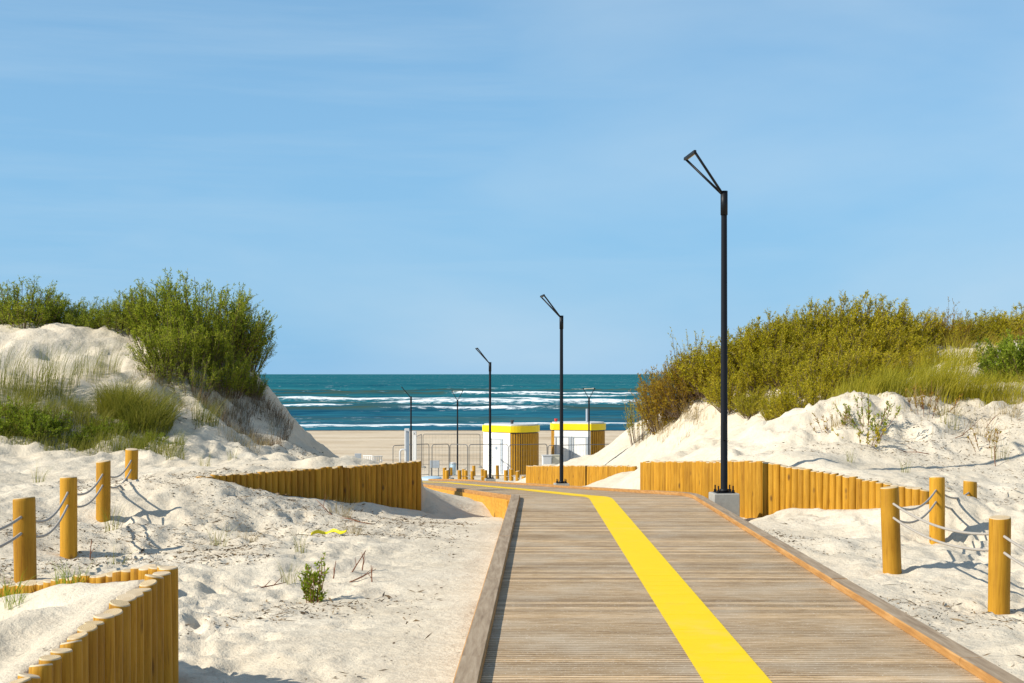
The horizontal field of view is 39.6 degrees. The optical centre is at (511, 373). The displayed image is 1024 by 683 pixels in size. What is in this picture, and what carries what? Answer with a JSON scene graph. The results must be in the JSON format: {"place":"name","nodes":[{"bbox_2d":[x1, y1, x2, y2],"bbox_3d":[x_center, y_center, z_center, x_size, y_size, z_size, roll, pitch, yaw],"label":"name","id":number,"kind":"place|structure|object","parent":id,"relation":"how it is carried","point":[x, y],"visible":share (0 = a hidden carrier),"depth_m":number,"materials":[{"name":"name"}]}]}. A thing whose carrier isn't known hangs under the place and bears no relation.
{"place":"outdoors","nodes":[
{"label":"outdoors","id":0,"kind":"place"},
{"bbox_2d":[260,374,675,429],"bbox_3d":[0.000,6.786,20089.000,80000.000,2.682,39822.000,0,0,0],"label":"sea water","id":1,"kind":"structure","parent":0,"point":[347,401],"depth_m":394.81,"materials":[{"name":"liquid"}]},
{"bbox_2d":[0,322,1023,682],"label":"sand ground","id":2,"kind":"structure","parent":0,"point":[328,646],"depth_m":19.60,"materials":[{"name":"sand"}]},
{"bbox_2d":[0,336,42,391],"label":"grass tuft","id":3,"kind":"object","parent":2,"relation":"on","point":[6,372],"visible":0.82,"depth_m":29.06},
{"bbox_2d":[0,381,48,420],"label":"grass tuft","id":4,"kind":"object","parent":2,"relation":"on","point":[4,406],"visible":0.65,"depth_m":27.81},
{"bbox_2d":[13,496,36,582],"bbox_3d":[-4.487,1.882,13.108,0.203,1.511,0.202,0,1,20],"label":"rope post","id":5,"kind":"object","parent":2,"relation":"on","point":[24,552],"visible":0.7,"depth_m":13.02,"materials":[{"name":"brown wood"}]},
{"bbox_2d":[0,469,131,547],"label":"barrier rope","id":6,"kind":"object","parent":5,"relation":"attached to","point":[51,530],"visible":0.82,"depth_m":15.92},
{"bbox_2d":[0,460,131,530],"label":"barrier rope","id":7,"kind":"object","parent":5,"relation":"attached to","point":[51,516],"visible":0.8,"depth_m":15.95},
{"bbox_2d":[0,395,52,436],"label":"leafy bush","id":8,"kind":"object","parent":2,"relation":"on","point":[9,421],"visible":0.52,"depth_m":27.43,"materials":[{"name":"green plant"}]},
{"bbox_2d":[0,341,59,406],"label":"grass tuft","id":9,"kind":"object","parent":2,"relation":"on","point":[39,386],"visible":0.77,"depth_m":28.60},
{"bbox_2d":[0,274,72,328],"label":"willow shrub","id":10,"kind":"object","parent":2,"relation":"on","point":[35,315],"visible":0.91,"depth_m":33.16,"materials":[{"name":"green plant"}]},
{"bbox_2d":[3,403,73,440],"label":"leafy bush","id":11,"kind":"object","parent":2,"relation":"on","point":[43,424],"visible":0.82,"depth_m":27.20,"materials":[{"name":"green plant"}]},
{"bbox_2d":[20,335,75,400],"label":"grass tuft","id":12,"kind":"object","parent":2,"relation":"on","point":[48,381],"visible":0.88,"depth_m":28.88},
{"bbox_2d":[39,294,90,323],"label":"willow shrub","id":13,"kind":"object","parent":2,"relation":"on","point":[76,311],"visible":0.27,"depth_m":34.09,"materials":[{"name":"green plant"}]},
{"bbox_2d":[39,334,93,395],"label":"grass tuft","id":14,"kind":"object","parent":2,"relation":"on","point":[70,382],"visible":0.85,"depth_m":29.41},
{"bbox_2d":[60,477,77,558],"bbox_3d":[-5.209,1.956,16.703,0.209,1.506,0.196,0,0,43],"label":"rope post","id":15,"kind":"object","parent":2,"relation":"on","point":[68,537],"visible":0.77,"depth_m":16.62,"materials":[{"name":"brown wood"}]},
{"bbox_2d":[45,560,93,583],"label":"grass tuft","id":16,"kind":"object","parent":2,"relation":"on","point":[64,578],"visible":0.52,"depth_m":9.70,"materials":[{"name":"green plant"}]},
{"bbox_2d":[58,425,98,447],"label":"leafy bush","id":17,"kind":"object","parent":2,"relation":"on","point":[83,434],"visible":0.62,"depth_m":27.41,"materials":[{"name":"green plant"}]},
{"bbox_2d":[64,389,97,424],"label":"grass tuft","id":18,"kind":"object","parent":2,"relation":"on","point":[79,410],"visible":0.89,"depth_m":28.16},
{"bbox_2d":[0,564,178,682],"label":"log retaining wall","id":19,"kind":"structure","parent":2,"relation":"on","point":[131,636],"depth_m":8.25,"materials":[{"name":"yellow wood"}]},
{"bbox_2d":[61,296,120,328],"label":"willow shrub","id":20,"kind":"object","parent":2,"relation":"on","point":[72,319],"visible":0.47,"depth_m":33.24,"materials":[{"name":"green plant"}]},
{"bbox_2d":[73,340,110,382],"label":"grass tuft","id":21,"kind":"object","parent":2,"relation":"on","point":[94,368],"visible":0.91,"depth_m":30.18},
{"bbox_2d":[0,375,193,459],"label":"ground grass","id":22,"kind":"structure","parent":2,"relation":"on","point":[136,445],"depth_m":27.44,"materials":[{"name":"plant"}]},
{"bbox_2d":[96,460,110,521],"bbox_3d":[-5.633,1.944,19.599,0.203,1.511,0.202,0,0,-34],"label":"rope post","id":23,"kind":"object","parent":2,"relation":"on","point":[103,497],"visible":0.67,"depth_m":19.52,"materials":[{"name":"brown wood"}]},
{"bbox_2d":[82,415,132,437],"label":"leafy bush","id":24,"kind":"object","parent":2,"relation":"on","point":[103,427],"visible":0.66,"depth_m":27.81,"materials":[{"name":"green plant"}]},
{"bbox_2d":[81,286,152,332],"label":"willow shrub","id":25,"kind":"object","parent":2,"relation":"on","point":[107,313],"visible":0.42,"depth_m":32.96,"materials":[{"name":"green plant"}]},
{"bbox_2d":[79,372,167,418],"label":"grass tuft","id":26,"kind":"object","parent":2,"relation":"on","point":[103,399],"visible":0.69,"depth_m":28.71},
{"bbox_2d":[125,448,137,479],"bbox_3d":[-6.088,1.944,22.741,0.204,1.510,0.201,1,-1,-30],"label":"rope post","id":27,"kind":"object","parent":2,"relation":"on","point":[131,454],"visible":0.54,"depth_m":22.67,"materials":[{"name":"brown wood"}]},
{"bbox_2d":[92,379,204,437],"bbox_3d":[-7.245,0.699,28.579,2.423,1.362,2.480,0,0,6],"label":"grass tuft","id":28,"kind":"object","parent":2,"relation":"on","point":[155,410],"visible":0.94,"depth_m":28.35,"materials":[{"name":"plant"}]},
{"bbox_2d":[111,278,193,340],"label":"willow shrub","id":29,"kind":"object","parent":2,"relation":"on","point":[136,316],"visible":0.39,"depth_m":32.59,"materials":[{"name":"green plant"}]},
{"bbox_2d":[132,346,187,385],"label":"willow shrub","id":30,"kind":"object","parent":2,"relation":"on","point":[155,371],"visible":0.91,"depth_m":30.78,"materials":[{"name":"green plant"}]},
{"bbox_2d":[125,305,208,376],"bbox_3d":[-7.549,-0.733,31.319,1.927,1.602,1.812,0,0,-39],"label":"willow shrub","id":31,"kind":"object","parent":2,"relation":"on","point":[149,339],"visible":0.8,"depth_m":30.96,"materials":[{"name":"green plant"}]},
{"bbox_2d":[119,267,248,346],"bbox_3d":[-7.480,-1.447,32.605,2.919,2.022,2.759,0,0,-25],"label":"willow shrub","id":32,"kind":"object","parent":2,"relation":"on","point":[173,303],"visible":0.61,"depth_m":32.05,"materials":[{"name":"green plant"}]},
{"bbox_2d":[158,347,225,398],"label":"willow shrub","id":33,"kind":"object","parent":2,"relation":"on","point":[197,378],"visible":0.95,"depth_m":30.86,"materials":[{"name":"green plant"}]},
{"bbox_2d":[126,340,281,455],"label":"dry grass","id":34,"kind":"structure","parent":2,"relation":"on","point":[253,439],"depth_m":30.51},
{"bbox_2d":[173,307,237,370],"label":"willow shrub","id":35,"kind":"object","parent":2,"relation":"on","point":[217,350],"visible":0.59,"depth_m":31.55,"materials":[{"name":"green plant"}]},
{"bbox_2d":[188,392,229,427],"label":"grass tuft","id":36,"kind":"object","parent":2,"relation":"on","point":[201,419],"visible":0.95,"depth_m":29.33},
{"bbox_2d":[200,333,261,398],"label":"willow shrub","id":37,"kind":"object","parent":2,"relation":"on","point":[236,379],"visible":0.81,"depth_m":31.71,"materials":[{"name":"green plant"}]},
{"bbox_2d":[190,282,281,359],"bbox_3d":[-6.600,-1.237,33.004,2.433,1.854,2.300,0,0,-30],"label":"willow shrub","id":38,"kind":"object","parent":2,"relation":"on","point":[257,329],"visible":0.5,"depth_m":32.78,"materials":[{"name":"green plant"}]},
{"bbox_2d":[0,464,478,680],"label":"plant litter","id":39,"kind":"object","parent":2,"relation":"on","point":[244,545],"visible":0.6,"depth_m":17.92,"materials":[{"name":"plant"}]},
{"bbox_2d":[193,340,295,445],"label":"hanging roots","id":40,"kind":"object","parent":2,"relation":"on","point":[269,414],"visible":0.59,"depth_m":31.76,"materials":[{"name":"plant"}]},
{"bbox_2d":[242,361,268,399],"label":"willow shrub","id":41,"kind":"object","parent":2,"relation":"on","point":[254,385],"visible":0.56,"depth_m":32.50,"materials":[{"name":"green plant"}]},
{"bbox_2d":[239,308,277,371],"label":"willow shrub","id":42,"kind":"object","parent":2,"relation":"on","point":[260,354],"visible":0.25,"depth_m":33.55,"materials":[{"name":"green plant"}]},
{"bbox_2d":[196,460,420,510],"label":"log retaining wall","id":43,"kind":"structure","parent":2,"relation":"on","point":[397,484],"depth_m":24.32,"materials":[{"name":"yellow wood"}]},
{"bbox_2d":[296,552,328,602],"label":"leafy plant","id":44,"kind":"object","parent":2,"relation":"on","point":[311,578],"visible":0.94,"depth_m":13.76,"materials":[{"name":"green plant"}]},
{"bbox_2d":[475,348,495,480],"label":"street lamp","id":45,"kind":"object","parent":2,"relation":"on","point":[489,478],"visible":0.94,"depth_m":59.55,"materials":[{"name":"metal"}]},
{"bbox_2d":[482,420,539,474],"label":"beach hut","id":46,"kind":"object","parent":2,"relation":"on","point":[515,458],"visible":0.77,"depth_m":88.69,"materials":[{"name":"wood"}]},
{"bbox_2d":[492,440,499,473],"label":"door","id":47,"kind":"structure","parent":46,"relation":"in","point":[494,447],"depth_m":89.16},
{"bbox_2d":[540,294,569,485],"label":"street lamp","id":48,"kind":"object","parent":2,"relation":"on","point":[561,482],"visible":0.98,"depth_m":41.35,"materials":[{"name":"metal"}]},
{"bbox_2d":[550,409,605,461],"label":"beach hut","id":49,"kind":"object","parent":2,"relation":"on","point":[575,434],"visible":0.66,"depth_m":91.84,"materials":[{"name":"white plastic"}]},
{"bbox_2d":[574,438,585,457],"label":"door","id":50,"kind":"structure","parent":49,"relation":"in","point":[578,449],"depth_m":91.63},
{"bbox_2d":[526,465,636,485],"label":"log retaining wall","id":51,"kind":"structure","parent":2,"relation":"on","point":[579,475],"depth_m":42.69,"materials":[{"name":"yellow wood"}]},
{"bbox_2d":[621,398,653,444],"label":"willow shrub","id":52,"kind":"object","parent":2,"relation":"on","point":[629,422],"visible":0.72,"depth_m":42.15,"materials":[{"name":"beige plant"}]},
{"bbox_2d":[629,351,689,434],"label":"willow shrub","id":53,"kind":"object","parent":2,"relation":"on","point":[650,413],"visible":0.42,"depth_m":40.88,"materials":[{"name":"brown plant"}]},
{"bbox_2d":[640,350,707,417],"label":"willow shrub","id":54,"kind":"object","parent":2,"relation":"on","point":[661,388],"visible":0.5,"depth_m":39.95,"materials":[{"name":"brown plant"}]},
{"bbox_2d":[635,390,733,447],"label":"slope grass","id":55,"kind":"structure","parent":2,"relation":"on","point":[679,424],"depth_m":39.27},
{"bbox_2d":[664,327,715,408],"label":"willow shrub","id":56,"kind":"object","parent":2,"relation":"on","point":[695,342],"visible":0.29,"depth_m":40.08,"materials":[{"name":"green plant"}]},
{"bbox_2d":[665,339,743,398],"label":"willow shrub","id":57,"kind":"object","parent":2,"relation":"on","point":[683,382],"visible":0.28,"depth_m":39.39,"materials":[{"name":"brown plant"}]},
{"bbox_2d":[663,329,755,398],"bbox_3d":[5.875,-0.328,39.465,3.334,2.022,3.240,0,0,-20],"label":"willow shrub","id":58,"kind":"object","parent":2,"relation":"on","point":[693,372],"visible":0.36,"depth_m":39.03,"materials":[{"name":"green plant"}]},
{"bbox_2d":[684,150,739,516],"bbox_3d":[3.244,-0.328,22.985,0.792,6.455,0.800,0,0,-5],"label":"street lamp","id":59,"kind":"object","parent":2,"relation":"on","point":[724,496],"visible":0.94,"depth_m":22.95,"materials":[{"name":"metal"}]},
{"bbox_2d":[422,479,1023,682],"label":"boardwalk","id":60,"kind":"structure","parent":2,"relation":"on","point":[583,584],"depth_m":11.77,"materials":[{"name":"brown wood"}]},
{"bbox_2d":[697,363,770,413],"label":"willow shrub","id":61,"kind":"object","parent":2,"relation":"on","point":[713,396],"visible":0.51,"depth_m":36.73,"materials":[{"name":"green plant"}]},
{"bbox_2d":[691,318,788,386],"bbox_3d":[6.521,-0.555,38.801,3.220,1.952,3.129,0,0,28],"label":"willow shrub","id":62,"kind":"object","parent":2,"relation":"on","point":[735,361],"visible":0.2,"depth_m":38.26,"materials":[{"name":"green plant"}]},
{"bbox_2d":[730,385,778,418],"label":"willow shrub","id":63,"kind":"object","parent":2,"relation":"on","point":[748,408],"visible":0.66,"depth_m":35.31,"materials":[{"name":"green plant"}]},
{"bbox_2d":[720,309,817,368],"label":"willow shrub","id":64,"kind":"object","parent":2,"relation":"on","point":[761,339],"visible":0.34,"depth_m":37.90,"materials":[{"name":"green plant"}]},
{"bbox_2d":[729,334,820,393],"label":"willow shrub","id":65,"kind":"object","parent":2,"relation":"on","point":[755,381],"visible":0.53,"depth_m":36.52,"materials":[{"name":"green plant"}]},
{"bbox_2d":[640,460,928,517],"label":"log retaining wall","id":66,"kind":"structure","parent":2,"relation":"on","point":[762,488],"depth_m":23.17,"materials":[{"name":"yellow wood"}]},
{"bbox_2d":[748,335,847,390],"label":"willow shrub","id":67,"kind":"object","parent":2,"relation":"on","point":[774,373],"visible":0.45,"depth_m":35.95,"materials":[{"name":"green plant"}]},
{"bbox_2d":[759,370,849,418],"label":"willow shrub","id":68,"kind":"object","parent":2,"relation":"on","point":[783,405],"visible":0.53,"depth_m":31.98,"materials":[{"name":"green plant"}]},
{"bbox_2d":[758,296,856,352],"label":"willow shrub","id":69,"kind":"object","parent":2,"relation":"on","point":[809,325],"visible":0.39,"depth_m":37.83,"materials":[{"name":"green plant"}]},
{"bbox_2d":[781,337,884,398],"bbox_3d":[7.670,-0.052,33.649,2.544,1.682,2.406,0,0,39],"label":"willow shrub","id":70,"kind":"object","parent":2,"relation":"on","point":[827,374],"visible":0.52,"depth_m":33.27,"materials":[{"name":"green plant"}]},
{"bbox_2d":[784,289,898,347],"bbox_3d":[8.767,-1.271,38.066,3.366,2.041,3.271,0,0,-20],"label":"willow shrub","id":71,"kind":"object","parent":2,"relation":"on","point":[831,323],"visible":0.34,"depth_m":37.57,"materials":[{"name":"green plant"}]},
{"bbox_2d":[792,314,893,370],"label":"willow shrub","id":72,"kind":"object","parent":2,"relation":"on","point":[834,343],"visible":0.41,"depth_m":35.99,"materials":[{"name":"green plant"}]},
{"bbox_2d":[833,365,890,395],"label":"grass tuft","id":73,"kind":"object","parent":2,"relation":"on","point":[871,389],"visible":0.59,"depth_m":29.01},
{"bbox_2d":[820,340,904,385],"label":"willow shrub","id":74,"kind":"object","parent":2,"relation":"on","point":[862,360],"visible":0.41,"depth_m":33.52,"materials":[{"name":"green plant"}]},
{"bbox_2d":[832,391,901,431],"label":"leafy plant","id":75,"kind":"object","parent":2,"relation":"on","point":[868,416],"visible":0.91,"depth_m":26.57,"materials":[{"name":"green plant"}]},
{"bbox_2d":[728,394,1023,666],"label":"sand","id":76,"kind":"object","parent":2,"relation":"on","point":[958,620],"visible":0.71,"depth_m":18.30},
{"bbox_2d":[823,294,932,339],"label":"willow shrub","id":77,"kind":"object","parent":2,"relation":"on","point":[901,312],"visible":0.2,"depth_m":37.52,"materials":[{"name":"green plant"}]},
{"bbox_2d":[849,361,920,395],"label":"grass tuft","id":78,"kind":"object","parent":2,"relation":"on","point":[888,382],"visible":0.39,"depth_m":29.38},
{"bbox_2d":[847,317,925,357],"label":"willow shrub","id":79,"kind":"object","parent":2,"relation":"on","point":[894,342],"visible":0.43,"depth_m":36.10,"materials":[{"name":"green plant"}]},
{"bbox_2d":[880,486,901,573],"bbox_3d":[4.215,2.002,15.792,0.209,1.506,0.196,-2,-1,-9],"label":"rope post","id":80,"kind":"object","parent":2,"relation":"on","point":[891,541],"visible":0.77,"depth_m":15.71,"materials":[{"name":"brown wood"}]},
{"bbox_2d":[858,297,945,344],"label":"willow shrub","id":81,"kind":"object","parent":2,"relation":"on","point":[924,332],"visible":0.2,"depth_m":37.74,"materials":[{"name":"green plant"}]},
{"bbox_2d":[872,340,931,379],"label":"willow shrub","id":82,"kind":"object","parent":2,"relation":"on","point":[906,359],"visible":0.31,"depth_m":33.76,"materials":[{"name":"green plant"}]},
{"bbox_2d":[871,362,934,397],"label":"grass tuft","id":83,"kind":"object","parent":2,"relation":"on","point":[896,385],"visible":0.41,"depth_m":29.13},
{"bbox_2d":[805,361,1023,410],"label":"dune grass","id":84,"kind":"structure","parent":2,"relation":"on","point":[911,388],"depth_m":28.85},
{"bbox_2d":[872,353,959,393],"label":"grass tuft","id":85,"kind":"object","parent":2,"relation":"on","point":[913,370],"visible":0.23,"depth_m":31.04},
{"bbox_2d":[889,330,943,358],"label":"willow shrub","id":86,"kind":"object","parent":2,"relation":"on","point":[918,345],"visible":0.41,"depth_m":36.06,"materials":[{"name":"green plant"}]},
{"bbox_2d":[814,388,1021,441],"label":"face roots","id":87,"kind":"object","parent":2,"relation":"on","point":[926,410],"visible":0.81,"depth_m":27.47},
{"bbox_2d":[887,355,966,395],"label":"grass tuft","id":88,"kind":"object","parent":2,"relation":"on","point":[915,380],"visible":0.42,"depth_m":29.52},
{"bbox_2d":[891,382,962,418],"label":"leafy plant","id":89,"kind":"object","parent":2,"relation":"on","point":[923,394],"visible":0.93,"depth_m":27.46,"materials":[{"name":"green plant"}]},
{"bbox_2d":[907,344,949,365],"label":"willow shrub","id":90,"kind":"object","parent":2,"relation":"on","point":[931,354],"visible":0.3,"depth_m":34.44,"materials":[{"name":"green plant"}]},
{"bbox_2d":[929,477,944,543],"bbox_3d":[5.677,2.121,18.999,0.202,1.511,0.203,0,0,-11],"label":"rope post","id":91,"kind":"object","parent":2,"relation":"on","point":[937,514],"visible":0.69,"depth_m":18.91,"materials":[{"name":"brown wood"}]},
{"bbox_2d":[913,312,967,345],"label":"willow shrub","id":92,"kind":"object","parent":2,"relation":"on","point":[954,331],"visible":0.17,"depth_m":38.26,"materials":[{"name":"green plant"}]},
{"bbox_2d":[911,362,973,403],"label":"grass tuft","id":93,"kind":"object","parent":2,"relation":"on","point":[933,386],"visible":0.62,"depth_m":29.18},
{"bbox_2d":[925,297,974,345],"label":"willow shrub","id":94,"kind":"object","parent":2,"relation":"on","point":[958,325],"visible":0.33,"depth_m":38.60,"materials":[{"name":"green plant"}]},
{"bbox_2d":[909,341,997,386],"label":"grass tuft","id":95,"kind":"object","parent":2,"relation":"on","point":[957,361],"visible":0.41,"depth_m":31.50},
{"bbox_2d":[926,359,1000,403],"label":"grass tuft","id":96,"kind":"object","parent":2,"relation":"on","point":[956,389],"visible":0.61,"depth_m":29.31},
{"bbox_2d":[963,480,976,498],"bbox_3d":[6.764,2.324,20.999,0.201,1.511,0.204,0,0,-19],"label":"rope post","id":97,"kind":"object","parent":2,"relation":"on","point":[970,487],"visible":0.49,"depth_m":20.91,"materials":[{"name":"brown wood"}]},
{"bbox_2d":[939,309,1003,342],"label":"willow shrub","id":98,"kind":"object","parent":2,"relation":"on","point":[986,328],"visible":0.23,"depth_m":39.84,"materials":[{"name":"green plant"}]},
{"bbox_2d":[945,364,1006,402],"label":"grass tuft","id":99,"kind":"object","parent":2,"relation":"on","point":[979,391],"visible":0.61,"depth_m":29.30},
{"bbox_2d":[938,325,1018,369],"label":"grass tuft","id":100,"kind":"object","parent":2,"relation":"on","point":[959,350],"visible":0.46,"depth_m":32.85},
{"bbox_2d":[950,307,1023,341],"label":"willow shrub","id":101,"kind":"object","parent":2,"relation":"on","point":[1015,327],"visible":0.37,"depth_m":40.04,"materials":[{"name":"green plant"}]},
{"bbox_2d":[967,369,1022,403],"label":"grass tuft","id":102,"kind":"object","parent":2,"relation":"on","point":[987,389],"visible":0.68,"depth_m":29.20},
{"bbox_2d":[972,328,1023,381],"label":"willow shrub","id":103,"kind":"object","parent":2,"relation":"on","point":[983,359],"visible":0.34,"depth_m":31.01,"materials":[{"name":"green plant"}]},
{"bbox_2d":[988,515,1010,614],"bbox_3d":[4.619,2.102,13.493,0.200,1.510,0.204,1,-1,-44],"label":"rope post","id":104,"kind":"object","parent":2,"relation":"on","point":[999,569],"visible":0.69,"depth_m":13.41,"materials":[{"name":"brown wood"}]},
{"bbox_2d":[893,489,1023,549],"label":"barrier rope","id":105,"kind":"object","parent":104,"relation":"attached to","point":[905,510],"visible":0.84,"depth_m":14.88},
{"bbox_2d":[893,501,1023,566],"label":"barrier rope","id":106,"kind":"object","parent":104,"relation":"attached to","point":[901,522],"visible":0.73,"depth_m":14.78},
{"bbox_2d":[983,328,1023,382],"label":"willow shrub","id":107,"kind":"object","parent":2,"relation":"on","point":[1010,355],"visible":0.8,"depth_m":30.36,"materials":[{"name":"green plant"}]},
{"bbox_2d":[983,302,1023,339],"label":"willow shrub","id":108,"kind":"object","parent":2,"relation":"on","point":[1011,315],"visible":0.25,"depth_m":40.59,"materials":[{"name":"green plant"}]},
{"bbox_2d":[986,363,1023,404],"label":"grass tuft","id":109,"kind":"object","parent":2,"relation":"on","point":[1017,391],"visible":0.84,"depth_m":29.18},
{"bbox_2d":[0,0,1023,373],"label":"sky","id":110,"kind":"structure","parent":0,"point":[403,183],"materials":[{"name":"blue"}]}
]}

